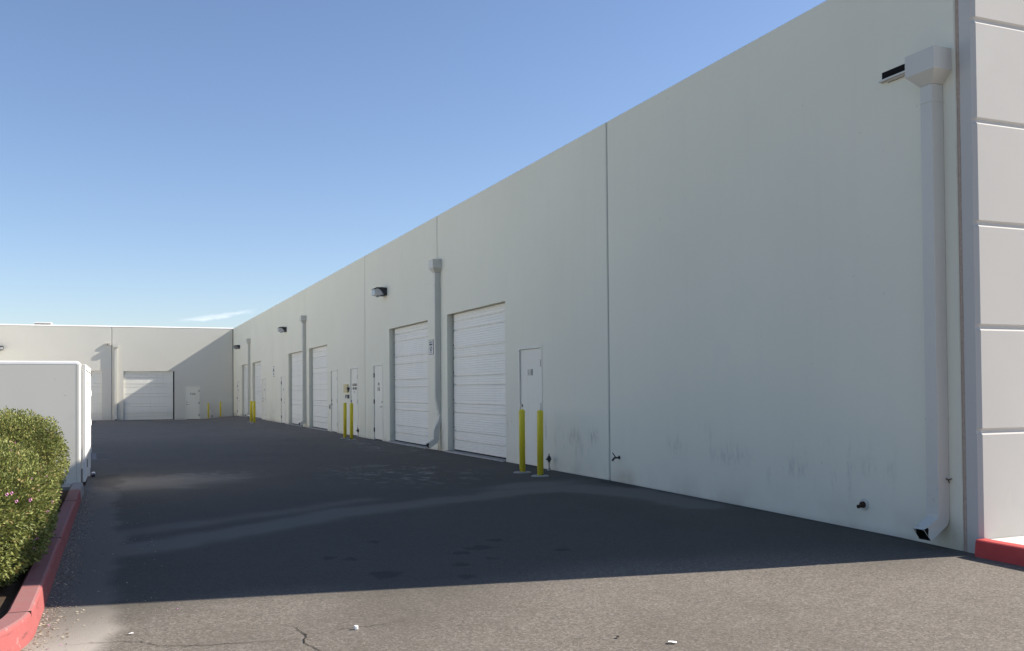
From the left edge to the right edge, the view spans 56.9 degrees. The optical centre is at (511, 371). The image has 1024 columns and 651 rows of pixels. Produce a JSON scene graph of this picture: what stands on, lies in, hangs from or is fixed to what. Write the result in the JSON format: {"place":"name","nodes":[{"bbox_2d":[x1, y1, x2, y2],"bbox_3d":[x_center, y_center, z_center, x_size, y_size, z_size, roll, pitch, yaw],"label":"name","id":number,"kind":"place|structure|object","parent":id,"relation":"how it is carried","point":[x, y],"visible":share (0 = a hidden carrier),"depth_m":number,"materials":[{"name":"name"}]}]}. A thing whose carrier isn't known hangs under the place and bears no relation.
{"place":"outdoors","nodes":[
{"label":"outdoors","id":0,"kind":"place"},
{"bbox_2d":[0,490,68,618],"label":"soil","id":1,"kind":"structure","parent":0,"point":[8,593],"depth_m":6.85,"materials":[{"name":"brown soil"}]},
{"bbox_2d":[0,436,62,587],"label":"flowering bush","id":2,"kind":"object","parent":1,"relation":"on","point":[26,533],"visible":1,"depth_m":7.26,"materials":[{"name":"green plant"}]},
{"bbox_2d":[0,405,70,495],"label":"flowering bush","id":3,"kind":"object","parent":1,"relation":"on","point":[38,435],"visible":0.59,"depth_m":11.41,"materials":[{"name":"green plant"}]},
{"bbox_2d":[0,0,825,328],"label":"sky","id":4,"kind":"structure","parent":0,"point":[164,163],"materials":[{"name":"blue"}]},
{"bbox_2d":[21,416,1023,650],"bbox_3d":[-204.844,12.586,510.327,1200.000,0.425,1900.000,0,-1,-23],"label":"ground","id":5,"kind":"structure","parent":0,"point":[261,531],"depth_m":8.18,"materials":[{"name":"grey asphalt"}]},
{"bbox_2d":[0,482,83,650],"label":"kerb","id":6,"kind":"structure","parent":5,"relation":"on","point":[18,629],"depth_m":6.71,"materials":[{"name":"red paint"}]},
{"bbox_2d":[6,500,75,613],"bbox_3d":[-4.320,1.577,8.882,0.140,0.039,6.545,0,-1,-23],"label":"kerb joint","id":7,"kind":"object","parent":6,"relation":"on","point":[54,537],"visible":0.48,"depth_m":5.89,"materials":[{"name":"concrete"}]},
{"bbox_2d":[0,361,91,485],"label":"trash enclosure","id":8,"kind":"object","parent":5,"relation":"on","point":[60,392],"visible":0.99,"depth_m":14.23,"materials":[{"name":"paint"}]},
{"bbox_2d":[62,484,70,489],"bbox_3d":[-7.238,1.802,13.792,1.440,0.215,0.395,0,-1,-23],"label":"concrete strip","id":9,"kind":"object","parent":5,"relation":"on","point":[66,486],"visible":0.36,"depth_m":13.90,"materials":[{"name":"grey concrete"}]},
{"bbox_2d":[20,492,185,650],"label":"leaf litter","id":10,"kind":"object","parent":5,"relation":"on","point":[83,522],"visible":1,"depth_m":7.38,"materials":[{"name":"plant"}]},
{"bbox_2d":[92,452,113,459],"bbox_3d":[-9.874,2.032,22.779,0.543,0.011,3.057,0,-1,-23],"label":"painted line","id":11,"kind":"object","parent":5,"relation":"on","point":[93,455],"visible":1,"depth_m":22.95,"materials":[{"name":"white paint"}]},
{"bbox_2d":[0,324,232,420],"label":"warehouse wing","id":12,"kind":"structure","parent":5,"relation":"on","point":[158,373],"depth_m":61.30,"materials":[{"name":"white paint"}]},
{"bbox_2d":[34,322,52,324],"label":"rooftop unit","id":13,"kind":"object","parent":12,"relation":"on","point":[43,323],"visible":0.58,"depth_m":61.38,"materials":[{"name":"beige metal"}]},
{"bbox_2d":[91,371,101,420],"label":"roll up door","id":14,"kind":"structure","parent":12,"relation":"in","point":[96,378],"depth_m":60.27,"materials":[{"name":"metal"}]},
{"bbox_2d":[124,371,173,419],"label":"roll up door","id":15,"kind":"structure","parent":12,"relation":"in","point":[148,395],"depth_m":61.47,"materials":[{"name":"metal"}]},
{"bbox_2d":[185,386,199,419],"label":"personnel door","id":16,"kind":"structure","parent":12,"relation":"in","point":[192,393],"depth_m":62.38,"materials":[{"name":"paint"}]},
{"bbox_2d":[75,620,404,650],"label":"pavement crack","id":17,"kind":"object","parent":5,"relation":"on","point":[239,642],"visible":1,"depth_m":5.76,"materials":[{"name":"asphalt"}]},
{"bbox_2d":[250,401,252,421],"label":"bollard","id":18,"kind":"object","parent":5,"relation":"on","point":[251,418],"visible":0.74,"depth_m":48.00,"materials":[{"name":"metal"}]},
{"bbox_2d":[253,401,255,422],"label":"bollard","id":19,"kind":"object","parent":5,"relation":"on","point":[254,413],"visible":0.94,"depth_m":46.44,"materials":[{"name":"metal"}]},
{"bbox_2d":[340,403,346,438],"bbox_3d":[-5.219,1.579,29.549,0.323,1.213,0.305,-1,-1,24],"label":"bollard","id":20,"kind":"object","parent":5,"relation":"on","point":[344,420],"visible":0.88,"depth_m":29.50,"materials":[{"name":"metal"}]},
{"bbox_2d":[347,403,356,439],"bbox_3d":[-4.857,1.556,28.610,0.305,1.213,0.323,-1,-1,8],"label":"bollard","id":21,"kind":"object","parent":5,"relation":"on","point":[351,421],"visible":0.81,"depth_m":28.57,"materials":[{"name":"metal"}]},
{"bbox_2d":[513,409,530,472],"bbox_3d":[0.173,1.254,16.432,0.323,1.201,0.305,-1,-1,-7],"label":"bollard","id":22,"kind":"object","parent":5,"relation":"on","point":[522,468],"visible":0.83,"depth_m":16.40,"materials":[{"name":"metal"}]},
{"bbox_2d":[531,410,548,476],"bbox_3d":[0.462,1.238,15.746,0.305,1.201,0.323,0,-1,-23],"label":"bollard","id":23,"kind":"object","parent":5,"relation":"on","point":[540,465],"visible":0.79,"depth_m":15.70,"materials":[{"name":"yellow metal"}]},
{"bbox_2d":[233,0,1023,553],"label":"warehouse building","id":24,"kind":"structure","parent":5,"relation":"on","point":[779,270],"depth_m":11.44,"materials":[{"name":"paint"}]},
{"bbox_2d":[237,381,239,415],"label":"personnel door","id":25,"kind":"structure","parent":24,"relation":"in","point":[238,401],"depth_m":60.82,"materials":[{"name":"paint"}]},
{"bbox_2d":[244,365,248,416],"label":"roll up door","id":26,"kind":"structure","parent":24,"relation":"in","point":[245,366],"depth_m":58.34,"materials":[{"name":"metal"}]},
{"bbox_2d":[255,362,260,418],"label":"roll up door","id":27,"kind":"structure","parent":24,"relation":"in","point":[257,365],"depth_m":53.02,"materials":[{"name":"metal"}]},
{"bbox_2d":[262,378,265,419],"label":"personnel door","id":28,"kind":"structure","parent":24,"relation":"in","point":[263,379],"depth_m":49.97,"materials":[{"name":"paint"}]},
{"bbox_2d":[281,376,284,422],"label":"personnel door","id":29,"kind":"structure","parent":24,"relation":"in","point":[282,377],"depth_m":44.24,"materials":[{"name":"paint"}]},
{"bbox_2d":[292,352,302,425],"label":"roll up door","id":30,"kind":"structure","parent":24,"relation":"in","point":[296,357],"depth_m":41.59,"materials":[{"name":"metal"}]},
{"bbox_2d":[312,346,327,429],"bbox_3d":[-7.363,0.646,36.553,0.058,3.221,3.620,0,-1,-23],"label":"roll up door","id":31,"kind":"structure","parent":24,"relation":"in","point":[319,354],"depth_m":36.73,"materials":[{"name":"metal"}]},
{"bbox_2d":[329,369,337,432],"bbox_3d":[-6.321,1.134,33.694,0.202,2.433,1.140,0,-1,-23],"label":"personnel door","id":32,"kind":"structure","parent":24,"relation":"in","point":[334,373],"depth_m":33.74,"materials":[{"name":"paint"}]},
{"bbox_2d":[343,384,348,392],"bbox_3d":[-5.602,0.570,31.849,0.050,0.290,0.580,0,-1,-23],"label":"yellow notice box","id":33,"kind":"object","parent":24,"relation":"attached to","point":[345,386],"visible":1,"depth_m":31.81,"materials":[{"name":"beige metal"}]},
{"bbox_2d":[350,367,357,435],"bbox_3d":[-5.123,1.066,30.852,0.176,2.443,1.070,0,-1,-23],"label":"personnel door","id":34,"kind":"structure","parent":24,"relation":"in","point":[353,370],"depth_m":30.88,"materials":[{"name":"paint"}]},
{"bbox_2d":[373,363,382,440],"bbox_3d":[-3.933,0.991,27.995,0.176,2.450,1.100,0,-1,-23],"label":"personnel door","id":35,"kind":"structure","parent":24,"relation":"in","point":[377,368],"depth_m":28.03,"materials":[{"name":"paint"}]},
{"bbox_2d":[394,322,427,445],"bbox_3d":[-2.639,0.364,25.210,0.058,3.226,3.620,0,-1,-23],"label":"roll up door","id":36,"kind":"structure","parent":24,"relation":"in","point":[411,342],"depth_m":25.28,"materials":[{"name":"metal"}]},
{"bbox_2d":[429,339,433,358],"bbox_3d":[-1.988,-0.555,23.215,0.014,0.457,0.344,0,-1,-23],"label":"parking sign","id":37,"kind":"object","parent":24,"relation":"attached to","point":[431,347],"visible":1,"depth_m":23.18,"materials":[{"name":"white metal"}]},
{"bbox_2d":[453,303,505,458],"bbox_3d":[-0.675,0.240,20.495,0.058,3.227,3.600,0,-1,-23],"label":"roll up door","id":38,"kind":"structure","parent":24,"relation":"in","point":[479,372],"depth_m":20.46,"materials":[{"name":"metal"}]},
{"bbox_2d":[518,345,542,466],"bbox_3d":[0.378,0.738,17.645,0.176,2.440,1.090,0,-1,-23],"label":"personnel door","id":39,"kind":"structure","parent":24,"relation":"in","point":[530,386],"depth_m":17.68,"materials":[{"name":"paint"}]},
{"bbox_2d":[975,538,1023,565],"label":"kerb","id":40,"kind":"structure","parent":5,"relation":"on","point":[1001,551],"depth_m":8.12,"materials":[{"name":"red paint"}]},
{"bbox_2d":[992,536,1023,544],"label":"pavement","id":41,"kind":"structure","parent":0,"point":[1018,540],"depth_m":8.41,"materials":[{"name":"concrete"}]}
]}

